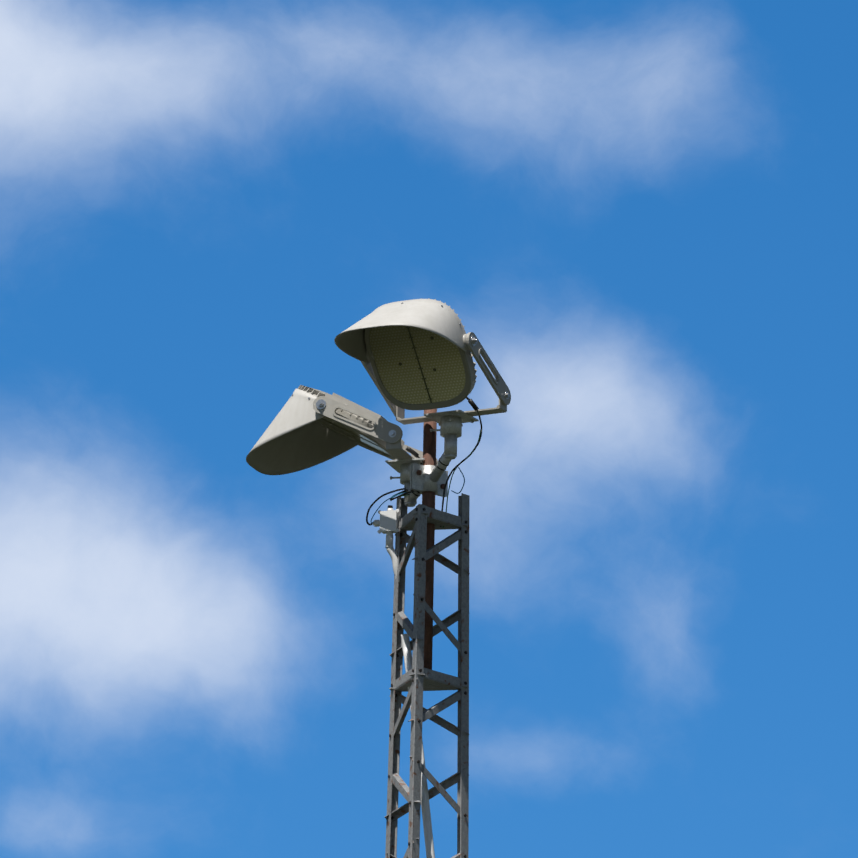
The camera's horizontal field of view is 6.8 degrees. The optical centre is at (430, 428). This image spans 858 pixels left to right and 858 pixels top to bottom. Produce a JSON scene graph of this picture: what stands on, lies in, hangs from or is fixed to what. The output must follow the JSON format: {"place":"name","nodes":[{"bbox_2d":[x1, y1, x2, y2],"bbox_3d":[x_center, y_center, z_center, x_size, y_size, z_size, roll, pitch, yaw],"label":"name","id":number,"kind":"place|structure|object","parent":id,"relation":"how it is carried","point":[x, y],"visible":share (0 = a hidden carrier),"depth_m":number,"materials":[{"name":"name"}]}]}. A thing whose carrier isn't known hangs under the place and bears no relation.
{"place":"outdoors","nodes":[
{"label":"outdoors","id":0,"kind":"place"},
{"bbox_2d":[0,0,857,857],"label":"sky","id":1,"kind":"structure","parent":0,"point":[643,214],"materials":[{"name":"blue"}]},
{"label":"grass","id":2,"kind":"object","parent":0,"visible":0},
{"bbox_2d":[385,493,469,857],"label":"lattice tower","id":3,"kind":"structure","parent":2,"relation":"on","point":[418,678],"depth_m":37.07,"materials":[{"name":"metal"}]},
{"bbox_2d":[366,397,481,857],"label":"electrical cable","id":4,"kind":"object","parent":3,"relation":"attached to","point":[387,522],"visible":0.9,"depth_m":37.26,"materials":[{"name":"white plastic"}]},
{"bbox_2d":[422,409,436,669],"bbox_3d":[-0.013,0.514,37.287,0.068,1.640,0.068,1,-16,-1],"label":"pole","id":5,"kind":"object","parent":3,"relation":"on","point":[429,455],"visible":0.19,"depth_m":37.25,"materials":[{"name":"black metal"}]},
{"bbox_2d":[385,410,478,506],"bbox_3d":[0.000,0.168,37.363,0.288,0.411,0.599,14,-20,-39],"label":"mounting bracket","id":6,"kind":"object","parent":5,"relation":"attached to","point":[417,477],"visible":0.96,"depth_m":37.30,"materials":[{"name":"metal"}]},
{"bbox_2d":[246,385,437,474],"bbox_3d":[-0.486,0.002,37.658,0.915,0.427,0.684,-4,-16,17],"label":"floodlight","id":7,"kind":"object","parent":6,"relation":"attached to","point":[308,427],"visible":1,"depth_m":37.57,"materials":[{"name":"paint"}]},
{"bbox_2d":[334,298,510,424],"bbox_3d":[-0.087,-0.400,36.989,0.684,0.501,0.962,-7,-17,26],"label":"floodlight","id":8,"kind":"object","parent":6,"relation":"attached to","point":[416,354],"visible":1,"depth_m":37.01,"materials":[{"name":"paint"}]}
]}

